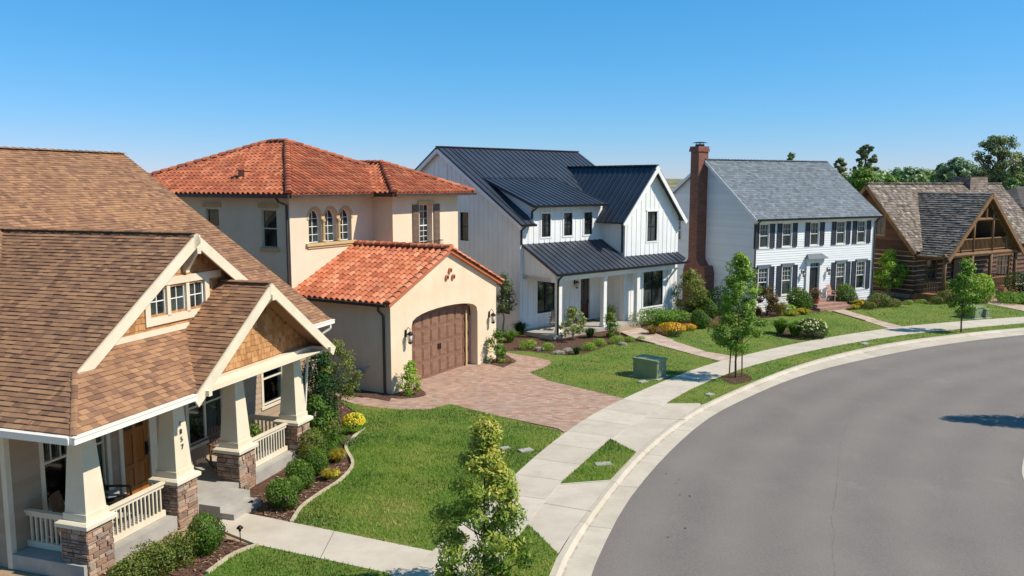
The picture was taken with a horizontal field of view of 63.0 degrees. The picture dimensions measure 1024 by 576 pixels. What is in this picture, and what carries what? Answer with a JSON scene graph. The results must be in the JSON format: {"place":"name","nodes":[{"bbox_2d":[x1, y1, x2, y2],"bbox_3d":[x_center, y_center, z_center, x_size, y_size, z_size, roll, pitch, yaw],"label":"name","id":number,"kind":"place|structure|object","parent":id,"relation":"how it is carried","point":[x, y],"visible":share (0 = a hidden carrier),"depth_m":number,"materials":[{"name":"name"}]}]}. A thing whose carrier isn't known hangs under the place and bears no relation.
{"place":"outdoors","nodes":[
{"label":"outdoors","id":0,"kind":"place"},
{"bbox_2d":[206,546,388,575],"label":"lawn","id":1,"kind":"structure","parent":0,"point":[291,565],"depth_m":18.17,"materials":[{"name":"plant"}]},
{"bbox_2d":[205,543,258,573],"bbox_3d":[-6.253,6.007,18.576,0.239,0.090,1.581,3,8,25],"label":"lawn edging","id":2,"kind":"object","parent":1,"relation":"on","point":[225,558],"visible":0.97,"depth_m":18.56,"materials":[{"name":"concrete"}]},
{"bbox_2d":[204,439,635,575],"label":"grass","id":3,"kind":"structure","parent":1,"relation":"on","point":[576,471],"depth_m":18.53,"materials":[{"name":"plant"}]},
{"bbox_2d":[219,513,431,575],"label":"path","id":4,"kind":"structure","parent":0,"point":[395,559],"depth_m":19.26,"materials":[{"name":"concrete"}]},
{"bbox_2d":[293,401,560,550],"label":"lawn","id":5,"kind":"structure","parent":0,"point":[386,496],"depth_m":24.17,"materials":[{"name":"plant"}]},
{"bbox_2d":[290,429,363,521],"bbox_3d":[-5.023,5.268,24.489,0.731,0.090,8.001,0,7,2],"label":"lawn edging","id":6,"kind":"object","parent":5,"relation":"on","point":[311,498],"visible":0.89,"depth_m":23.06,"materials":[{"name":"concrete"}]},
{"bbox_2d":[340,352,623,432],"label":"driveway","id":7,"kind":"structure","parent":0,"point":[518,390],"depth_m":32.72,"materials":[{"name":"brick"}]},
{"bbox_2d":[0,284,1021,575],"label":"ground","id":8,"kind":"structure","parent":0,"point":[18,572],"depth_m":19.82,"materials":[{"name":"soil"}]},
{"bbox_2d":[0,146,335,575],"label":"craftsman house","id":9,"kind":"structure","parent":8,"relation":"on","point":[152,329],"depth_m":20.69,"materials":[{"name":"brown"}]},
{"bbox_2d":[38,442,66,520],"bbox_3d":[-10.479,4.195,19.237,0.240,1.983,1.150,2,7,18],"label":"window","id":10,"kind":"structure","parent":9,"relation":"in","point":[52,457],"depth_m":19.15,"materials":[{"name":"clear glass"}]},
{"bbox_2d":[48,490,64,543],"bbox_3d":[-9.845,5.114,18.735,0.922,1.106,0.690,-1,7,-5],"label":"rocking chair","id":11,"kind":"object","parent":9,"relation":"on","point":[56,501],"visible":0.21,"depth_m":18.62,"materials":[{"name":"brown wood"}]},
{"bbox_2d":[95,433,114,489],"bbox_3d":[-10.078,4.051,20.387,0.190,1.983,0.660,2,7,18],"label":"window","id":12,"kind":"structure","parent":9,"relation":"in","point":[100,442],"depth_m":20.56,"materials":[{"name":"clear glass"}]},
{"bbox_2d":[101,474,138,520],"bbox_3d":[-9.523,4.951,20.036,0.922,1.106,0.690,-1,7,-11],"label":"rocking chair","id":13,"kind":"object","parent":9,"relation":"on","point":[111,498],"visible":0.41,"depth_m":20.07,"materials":[{"name":"wood"}]},
{"bbox_2d":[123,419,149,494],"bbox_3d":[-9.713,4.273,21.523,0.161,2.060,0.920,2,7,18],"label":"front door","id":14,"kind":"structure","parent":9,"relation":"in","point":[136,447],"depth_m":21.59,"materials":[{"name":"brown wood"}]},
{"bbox_2d":[185,388,222,450],"bbox_3d":[-8.855,3.625,24.116,0.190,1.703,1.900,2,7,18],"label":"window","id":15,"kind":"structure","parent":9,"relation":"in","point":[206,416],"depth_m":24.08,"materials":[{"name":"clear glass"}]},
{"bbox_2d":[206,425,220,468],"bbox_3d":[-8.152,4.507,23.587,0.922,1.106,0.690,6,9,41],"label":"rocking chair","id":16,"kind":"object","parent":9,"relation":"on","point":[213,439],"visible":0.28,"depth_m":23.63,"materials":[{"name":"brown wood"}]},
{"bbox_2d":[261,366,281,410],"bbox_3d":[-7.844,3.065,27.266,0.240,1.533,1.500,2,7,18],"label":"window","id":17,"kind":"structure","parent":9,"relation":"in","point":[271,380],"depth_m":27.31,"materials":[{"name":"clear glass"}]},
{"bbox_2d":[99,534,250,575],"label":"mulch bed","id":18,"kind":"object","parent":8,"relation":"on","point":[193,572],"visible":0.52,"depth_m":18.47,"materials":[{"name":"wood"}]},
{"bbox_2d":[105,551,156,575],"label":"loose shrub","id":19,"kind":"object","parent":18,"relation":"on","point":[124,565],"visible":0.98,"depth_m":17.23,"materials":[{"name":"green plant"}]},
{"bbox_2d":[130,539,180,575],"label":"loose shrub","id":20,"kind":"object","parent":18,"relation":"on","point":[162,549],"visible":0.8,"depth_m":17.73,"materials":[{"name":"green plant"}]},
{"bbox_2d":[158,529,201,569],"bbox_3d":[-7.366,5.718,18.402,0.918,0.742,0.981,0,7,0],"label":"loose shrub","id":21,"kind":"object","parent":18,"relation":"on","point":[176,545],"visible":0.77,"depth_m":18.26,"materials":[{"name":"green plant"}]},
{"bbox_2d":[184,510,227,556],"bbox_3d":[-6.992,5.560,18.974,0.929,0.911,0.938,0,7,0],"label":"boxwood shrub","id":22,"kind":"object","parent":18,"relation":"on","point":[210,542],"visible":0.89,"depth_m":18.80,"materials":[{"name":"green plant"}]},
{"bbox_2d":[249,390,365,521],"bbox_3d":[-6.536,4.972,27.309,3.374,0.050,13.818,-1,7,-7],"label":"mulch bed","id":23,"kind":"object","parent":8,"relation":"on","point":[258,489],"visible":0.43,"depth_m":23.05,"materials":[{"name":"wood"}]},
{"bbox_2d":[98,390,359,575],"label":"wood chips","id":24,"kind":"object","parent":23,"relation":"on","point":[207,562],"visible":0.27,"depth_m":21.19,"materials":[{"name":"wood"}]},
{"bbox_2d":[264,477,298,509],"bbox_3d":[-5.929,5.269,21.472,0.891,0.865,0.883,-2,7,-15],"label":"boxwood shrub","id":25,"kind":"object","parent":23,"relation":"on","point":[281,491],"visible":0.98,"depth_m":21.31,"materials":[{"name":"green plant"}]},
{"bbox_2d":[284,459,315,488],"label":"boxwood shrub","id":26,"kind":"object","parent":23,"relation":"on","point":[302,471],"visible":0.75,"depth_m":22.83,"materials":[{"name":"green plant"}]},
{"bbox_2d":[296,427,331,460],"bbox_3d":[-6.045,4.742,25.237,1.275,1.001,1.193,5,8,32],"label":"loose shrub","id":27,"kind":"object","parent":23,"relation":"on","point":[319,438],"visible":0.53,"depth_m":25.04,"materials":[{"name":"green plant"}]},
{"bbox_2d":[304,448,329,475],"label":"boxwood shrub","id":28,"kind":"object","parent":23,"relation":"on","point":[318,466],"visible":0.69,"depth_m":23.85,"materials":[{"name":"green plant"}]},
{"bbox_2d":[301,351,340,423],"bbox_3d":[-6.573,3.472,28.329,1.571,3.014,1.669,0,7,0],"label":"tall shrub","id":29,"kind":"object","parent":23,"relation":"on","point":[321,359],"visible":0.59,"depth_m":28.14,"materials":[{"name":"green plant"}]},
{"bbox_2d":[306,395,339,440],"bbox_3d":[-6.260,4.259,26.531,1.645,1.779,1.551,0,7,0],"label":"tall shrub","id":30,"kind":"object","parent":23,"relation":"on","point":[320,408],"visible":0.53,"depth_m":26.33,"materials":[{"name":"green plant"}]},
{"bbox_2d":[304,338,363,405],"bbox_3d":[-6.159,3.252,28.822,1.788,3.058,1.758,3,8,20],"label":"young tree","id":31,"kind":"object","parent":23,"relation":"on","point":[347,364],"visible":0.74,"depth_m":28.73,"materials":[{"name":"green plant"}]},
{"bbox_2d":[341,412,367,432],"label":"flowering shrub","id":32,"kind":"object","parent":23,"relation":"on","point":[359,418],"visible":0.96,"depth_m":27.92,"materials":[{"name":"yellow plant"}]},
{"bbox_2d":[148,138,504,393],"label":"stucco house","id":33,"kind":"structure","parent":8,"relation":"on","point":[379,267],"depth_m":36.45,"materials":[{"name":"paint"}]},
{"bbox_2d":[262,209,277,247],"bbox_3d":[-10.243,-2.532,35.495,0.900,1.620,0.080,4,8,30],"label":"window","id":34,"kind":"structure","parent":33,"relation":"in","point":[269,218],"depth_m":35.53,"materials":[{"name":"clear glass"}]},
{"bbox_2d":[308,210,318,242],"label":"arched window","id":35,"kind":"structure","parent":33,"relation":"in","point":[313,217],"depth_m":36.31,"materials":[{"name":"clear glass"}]},
{"bbox_2d":[325,209,333,241],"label":"arched window","id":36,"kind":"structure","parent":33,"relation":"in","point":[329,224],"depth_m":37.16,"materials":[{"name":"clear glass"}]},
{"bbox_2d":[340,209,348,239],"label":"arched window","id":37,"kind":"structure","parent":33,"relation":"in","point":[344,227],"depth_m":38.01,"materials":[{"name":"clear glass"}]},
{"bbox_2d":[419,204,427,242],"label":"window","id":38,"kind":"structure","parent":33,"relation":"in","point":[423,208],"depth_m":41.38,"materials":[{"name":"clear glass"}]},
{"bbox_2d":[411,303,469,381],"bbox_3d":[-3.194,2.259,36.344,0.160,3.100,5.300,4,8,30],"label":"garage door","id":39,"kind":"structure","parent":33,"relation":"in","point":[440,337],"depth_m":36.51,"materials":[{"name":"brown wood"}]},
{"bbox_2d":[346,387,390,400],"bbox_3d":[-5.840,4.202,33.283,3.407,0.050,1.277,6,9,39],"label":"mulch bed","id":40,"kind":"object","parent":8,"relation":"on","point":[371,394],"visible":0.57,"depth_m":32.86,"materials":[{"name":"soil"}]},
{"bbox_2d":[384,389,425,398],"bbox_3d":[-4.213,4.212,33.152,1.646,0.050,1.527,0,7,0],"label":"mulch bed","id":41,"kind":"object","parent":8,"relation":"on","point":[400,395],"visible":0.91,"depth_m":32.83,"materials":[{"name":"wood"}]},
{"bbox_2d":[396,360,421,395],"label":"upright shrub","id":42,"kind":"object","parent":41,"relation":"on","point":[409,368],"visible":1,"depth_m":32.80,"materials":[{"name":"green plant"}]},
{"bbox_2d":[490,354,515,366],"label":"mulch bed","id":43,"kind":"object","parent":8,"relation":"on","point":[504,364],"visible":0.61,"depth_m":38.88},
{"bbox_2d":[484,328,505,362],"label":"upright shrub","id":44,"kind":"object","parent":43,"relation":"on","point":[496,335],"visible":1,"depth_m":38.75,"materials":[{"name":"green plant"}]},
{"bbox_2d":[414,146,689,339],"bbox_3d":[0.920,-3.697,54.135,12.484,10.608,17.541,-6,10,-42],"label":"farmhouse","id":45,"kind":"object","parent":8,"relation":"on","point":[559,232],"visible":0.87,"depth_m":49.24,"materials":[{"name":"wood"}]},
{"bbox_2d":[458,210,469,242],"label":"window","id":46,"kind":"structure","parent":45,"relation":"in","point":[465,214],"depth_m":49.44,"materials":[{"name":"glass"}]},
{"bbox_2d":[535,281,554,314],"bbox_3d":[1.912,0.385,47.605,1.660,2.207,0.160,-6,10,-42],"label":"window","id":47,"kind":"structure","parent":45,"relation":"in","point":[545,291],"depth_m":47.62,"materials":[{"name":"glass"}]},
{"bbox_2d":[540,211,551,238],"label":"window","id":48,"kind":"structure","parent":45,"relation":"in","point":[545,219],"depth_m":47.16,"materials":[{"name":"glass"}]},
{"bbox_2d":[562,211,573,236],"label":"window","id":49,"kind":"structure","parent":45,"relation":"in","point":[568,216],"depth_m":48.36,"materials":[{"name":"black metal"}]},
{"bbox_2d":[581,278,588,317],"bbox_3d":[4.300,0.571,49.855,0.800,2.540,0.100,-6,10,-42],"label":"front door","id":50,"kind":"structure","parent":45,"relation":"in","point":[584,282],"depth_m":49.90,"materials":[{"name":"brown wood"}]},
{"bbox_2d":[582,210,593,235],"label":"window","id":51,"kind":"structure","parent":45,"relation":"in","point":[588,215],"depth_m":49.47,"materials":[{"name":"glass"}]},
{"bbox_2d":[645,210,658,242],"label":"window","id":52,"kind":"structure","parent":45,"relation":"in","point":[651,217],"depth_m":50.64,"materials":[{"name":"black metal"}]},
{"bbox_2d":[641,270,663,308],"bbox_3d":[8.615,-0.070,51.191,2.180,2.520,0.160,-6,10,-42],"label":"window","id":53,"kind":"structure","parent":45,"relation":"in","point":[652,290],"depth_m":51.26,"materials":[{"name":"black glass"}]},
{"bbox_2d":[498,329,642,354],"bbox_3d":[3.119,2.776,44.898,7.722,0.050,8.684,0,7,0],"label":"mulch bed","id":54,"kind":"object","parent":8,"relation":"on","point":[566,342],"visible":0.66,"depth_m":43.95,"materials":[{"name":"wood"}]},
{"bbox_2d":[496,271,517,336],"bbox_3d":[-0.448,0.880,45.624,1.580,3.605,1.300,0,7,0],"label":"young tree","id":55,"kind":"object","parent":54,"relation":"on","point":[505,293],"visible":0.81,"depth_m":45.51,"materials":[{"name":"green plant"}]},
{"bbox_2d":[558,307,586,340],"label":"open shrub","id":56,"kind":"object","parent":54,"relation":"on","point":[573,329],"visible":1,"depth_m":44.25,"materials":[{"name":"green plant"}]},
{"bbox_2d":[603,312,620,336],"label":"upright shrub","id":57,"kind":"object","parent":54,"relation":"on","point":[610,325],"visible":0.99,"depth_m":45.26,"materials":[{"name":"green plant"}]},
{"bbox_2d":[641,309,827,336],"bbox_3d":[13.644,1.757,53.036,18.012,0.050,5.954,-5,9,-37],"label":"mulch bed","id":58,"kind":"object","parent":8,"relation":"on","point":[645,326],"visible":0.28,"depth_m":51.76,"materials":[{"name":"wood"}]},
{"bbox_2d":[629,307,681,325],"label":"leafy perennial","id":59,"kind":"object","parent":58,"relation":"on","point":[655,316],"visible":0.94,"depth_m":49.00,"materials":[{"name":"green plant"}]},
{"bbox_2d":[672,268,711,314],"bbox_3d":[11.328,0.297,52.021,2.163,3.189,2.236,-5,9,-37],"label":"tall shrub","id":60,"kind":"object","parent":58,"relation":"on","point":[692,282],"visible":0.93,"depth_m":51.83,"materials":[{"name":"green plant"}]},
{"bbox_2d":[691,309,710,328],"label":"boxwood shrub","id":61,"kind":"object","parent":58,"relation":"on","point":[703,318],"visible":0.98,"depth_m":47.91,"materials":[{"name":"green plant"}]},
{"bbox_2d":[698,297,718,318],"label":"boxwood shrub","id":62,"kind":"object","parent":58,"relation":"on","point":[711,312],"visible":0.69,"depth_m":51.42,"materials":[{"name":"green plant"}]},
{"bbox_2d":[754,285,787,315],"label":"red shrub","id":63,"kind":"object","parent":58,"relation":"on","point":[771,300],"visible":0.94,"depth_m":52.31,"materials":[{"name":"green plant"}]},
{"bbox_2d":[785,286,813,311],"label":"boxwood shrub","id":64,"kind":"object","parent":58,"relation":"on","point":[805,298],"visible":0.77,"depth_m":54.00,"materials":[{"name":"green plant"}]},
{"bbox_2d":[721,373,751,383],"bbox_3d":[9.643,3.883,35.692,1.236,0.050,2.233,3,8,22],"label":"mulch bed","id":65,"kind":"object","parent":8,"relation":"on","point":[739,379],"visible":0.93,"depth_m":35.64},
{"bbox_2d":[707,252,768,377],"bbox_3d":[9.610,1.184,35.525,2.433,5.501,2.427,0,7,0],"label":"street tree","id":66,"kind":"object","parent":65,"relation":"on","point":[741,263],"visible":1,"depth_m":35.04,"materials":[{"name":"green plant"}]},
{"bbox_2d":[672,142,883,311],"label":"colonial house","id":67,"kind":"structure","parent":8,"relation":"on","point":[785,226],"depth_m":56.62,"materials":[{"name":"wood"}]},
{"bbox_2d":[756,265,770,298],"bbox_3d":[16.282,-0.413,54.170,1.180,2.161,0.230,-4,8,-30],"label":"window","id":68,"kind":"structure","parent":67,"relation":"in","point":[763,270],"depth_m":54.21,"materials":[{"name":"clear glass"}]},
{"bbox_2d":[759,224,769,248],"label":"window","id":69,"kind":"structure","parent":67,"relation":"in","point":[764,240],"depth_m":53.89,"materials":[{"name":"white glass"}]},
{"bbox_2d":[782,223,792,247],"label":"window","id":70,"kind":"structure","parent":67,"relation":"in","point":[787,232],"depth_m":54.93,"materials":[{"name":"white glass"}]},
{"bbox_2d":[780,263,794,296],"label":"window","id":71,"kind":"structure","parent":67,"relation":"in","point":[787,273],"depth_m":55.33,"materials":[{"name":"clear glass"}]},
{"bbox_2d":[809,222,819,246],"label":"window","id":72,"kind":"structure","parent":67,"relation":"in","point":[814,237],"depth_m":56.24,"materials":[{"name":"white glass"}]},
{"bbox_2d":[836,221,845,244],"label":"window","id":73,"kind":"structure","parent":67,"relation":"in","point":[841,226],"depth_m":57.55,"materials":[{"name":"white glass"}]},
{"bbox_2d":[835,260,847,290],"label":"window","id":74,"kind":"structure","parent":67,"relation":"in","point":[840,276],"depth_m":57.96,"materials":[{"name":"clear glass"}]},
{"bbox_2d":[855,259,867,289],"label":"window","id":75,"kind":"structure","parent":67,"relation":"in","point":[860,273],"depth_m":59.05,"materials":[{"name":"clear glass"}]},
{"bbox_2d":[844,166,876,191],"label":"lime tree","id":76,"kind":"object","parent":8,"relation":"on","point":[861,177],"visible":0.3,"depth_m":78.77,"materials":[{"name":"green plant"}]},
{"bbox_2d":[852,144,879,187],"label":"clumpy tree","id":77,"kind":"object","parent":8,"relation":"on","point":[863,152],"visible":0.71,"depth_m":90.69,"materials":[{"name":"green plant"}]},
{"bbox_2d":[846,296,968,309],"bbox_3d":[28.167,0.948,59.519,13.999,0.050,4.994,-2,7,-18],"label":"mulch bed","id":78,"kind":"object","parent":8,"relation":"on","point":[901,299],"visible":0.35,"depth_m":59.74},
{"bbox_2d":[832,283,857,304],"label":"boxwood shrub","id":79,"kind":"object","parent":78,"relation":"on","point":[849,291],"visible":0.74,"depth_m":56.75,"materials":[{"name":"green plant"}]},
{"bbox_2d":[866,293,892,307],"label":"olive shrub","id":80,"kind":"object","parent":78,"relation":"on","point":[872,297],"visible":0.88,"depth_m":56.17,"materials":[{"name":"green plant"}]},
{"bbox_2d":[873,249,909,296],"bbox_3d":[27.862,-1.107,61.268,2.772,3.674,2.319,0,7,0],"label":"young tree","id":81,"kind":"object","parent":78,"relation":"on","point":[889,257],"visible":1,"depth_m":61.07,"materials":[{"name":"green plant"}]},
{"bbox_2d":[960,273,995,302],"bbox_3d":[32.721,-0.016,58.953,2.366,2.121,2.928,0,7,0],"label":"leafy shrub","id":82,"kind":"object","parent":78,"relation":"on","point":[987,282],"visible":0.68,"depth_m":58.14,"materials":[{"name":"green plant"}]},
{"bbox_2d":[895,166,926,183],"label":"distant tree","id":83,"kind":"object","parent":8,"relation":"on","point":[916,173],"visible":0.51,"depth_m":137.42,"materials":[{"name":"green plant"}]},
{"bbox_2d":[837,166,1023,183],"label":"woodland","id":84,"kind":"object","parent":8,"relation":"on","point":[880,174],"visible":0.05,"depth_m":137.09,"materials":[{"name":"plant"}]},
{"bbox_2d":[859,177,1023,300],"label":"log house","id":85,"kind":"structure","parent":8,"relation":"on","point":[934,235],"depth_m":62.33,"materials":[{"name":"brown wood"}]},
{"bbox_2d":[925,259,937,279],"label":"window","id":86,"kind":"structure","parent":85,"relation":"in","point":[932,268],"depth_m":61.99,"materials":[{"name":"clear glass"}]},
{"bbox_2d":[994,253,1010,276],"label":"window","id":87,"kind":"structure","parent":85,"relation":"in","point":[1003,262],"depth_m":67.51,"materials":[{"name":"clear glass"}]},
{"bbox_2d":[933,157,979,183],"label":"distant tree","id":88,"kind":"object","parent":8,"relation":"on","point":[956,167],"visible":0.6,"depth_m":116.00,"materials":[{"name":"green plant"}]},
{"bbox_2d":[970,134,1023,186],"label":"tree","id":89,"kind":"object","parent":8,"relation":"on","point":[993,144],"visible":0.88,"depth_m":98.02,"materials":[{"name":"green plant"}]},
{"bbox_2d":[1005,186,1023,211],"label":"bungalow","id":90,"kind":"object","parent":8,"relation":"on","point":[1016,194],"visible":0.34,"depth_m":88.51,"materials":[{"name":"grey"}]},
{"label":"lawn","id":91,"kind":"structure","parent":8,"relation":"on","visible":0},
{"bbox_2d":[1003,272,1023,293],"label":"dark shrub","id":92,"kind":"object","parent":91,"relation":"on","point":[1017,284],"visible":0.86,"depth_m":62.04,"materials":[{"name":"green plant"}]},
{"bbox_2d":[0,0,1023,178],"label":"sky","id":93,"kind":"structure","parent":0,"point":[162,84],"materials":[{"name":"blue"}]},
{"bbox_2d":[502,524,557,575],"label":"lawn","id":94,"kind":"structure","parent":0,"point":[533,573],"depth_m":18.52,"materials":[{"name":"plant"}]},
{"bbox_2d":[428,413,535,575],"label":"street tree","id":95,"kind":"object","parent":94,"relation":"on","point":[500,482],"visible":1,"depth_m":16.20,"materials":[{"name":"green plant"}]},
{"bbox_2d":[560,439,635,483],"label":"lawn","id":96,"kind":"structure","parent":0,"point":[585,479],"depth_m":24.62,"materials":[{"name":"plant"}]},
{"bbox_2d":[502,403,700,558],"bbox_3d":[1.151,6.120,17.705,3.552,0.010,30.528,2,7,16],"label":"driveway apron","id":97,"kind":"object","parent":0,"point":[560,513],"visible":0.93,"depth_m":22.44,"materials":[{"name":"concrete"}]},
{"bbox_2d":[621,328,672,343],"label":"path","id":98,"kind":"structure","parent":0,"point":[648,338],"depth_m":45.13,"materials":[{"name":"concrete"}]},
{"bbox_2d":[655,341,705,353],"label":"path","id":99,"kind":"structure","parent":0,"point":[677,346],"depth_m":42.31,"materials":[{"name":"concrete"}]},
{"bbox_2d":[410,317,1023,575],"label":"sidewalk","id":100,"kind":"structure","parent":0,"point":[542,474],"depth_m":29.45,"materials":[{"name":"concrete"}]},
{"bbox_2d":[508,323,1023,402],"bbox_3d":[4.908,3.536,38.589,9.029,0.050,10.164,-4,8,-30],"label":"lawn","id":101,"kind":"structure","parent":0,"point":[571,361],"depth_m":38.05,"materials":[{"name":"plant"}]},
{"bbox_2d":[629,354,669,380],"bbox_3d":[5.954,3.418,36.105,1.430,0.860,1.090,6,9,38],"label":"utility box","id":102,"kind":"object","parent":101,"relation":"on","point":[650,367],"visible":1,"depth_m":35.79,"materials":[{"name":"metal"}]},
{"bbox_2d":[591,335,1023,575],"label":"road","id":103,"kind":"structure","parent":0,"point":[907,463],"depth_m":23.86,"materials":[{"name":"asphalt"}]},
{"bbox_2d":[549,328,1023,575],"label":"kerb","id":104,"kind":"structure","parent":103,"relation":"on","point":[579,553],"depth_m":26.61,"materials":[{"name":"concrete"}]},
{"bbox_2d":[666,302,1023,356],"bbox_3d":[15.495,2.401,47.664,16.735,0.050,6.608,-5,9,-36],"label":"lawn","id":105,"kind":"structure","parent":0,"point":[765,343],"depth_m":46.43,"materials":[{"name":"plant"}]},
{"bbox_2d":[775,330,820,339],"bbox_3d":[15.922,2.603,46.022,2.386,0.050,3.223,4,8,27],"label":"mulch bed","id":106,"kind":"object","parent":105,"relation":"on","point":[789,336],"visible":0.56,"depth_m":45.50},
{"bbox_2d":[795,318,828,338],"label":"flowering shrub","id":107,"kind":"object","parent":106,"relation":"on","point":[818,326],"visible":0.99,"depth_m":44.79,"materials":[{"name":"green plant"}]},
{"bbox_2d":[668,323,1023,403],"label":"lawn","id":108,"kind":"structure","parent":0,"point":[856,345],"depth_m":38.87,"materials":[{"name":"plant"}]},
{"bbox_2d":[945,257,982,331],"bbox_3d":[25.279,0.408,46.682,1.918,4.275,2.046,0,7,0],"label":"street tree","id":109,"kind":"object","parent":108,"relation":"on","point":[966,274],"visible":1,"depth_m":46.37,"materials":[{"name":"green plant"}]},
{"bbox_2d":[849,303,1023,326],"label":"lawn","id":110,"kind":"structure","parent":0,"point":[931,314],"depth_m":53.58,"materials":[{"name":"plant"}]},
{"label":"mulch bed","id":111,"kind":"structure","parent":0,"visible":0},
{"bbox_2d":[994,291,1023,304],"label":"leafy perennial","id":112,"kind":"object","parent":111,"relation":"on","point":[998,296],"visible":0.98,"depth_m":57.74,"materials":[{"name":"green plant"}]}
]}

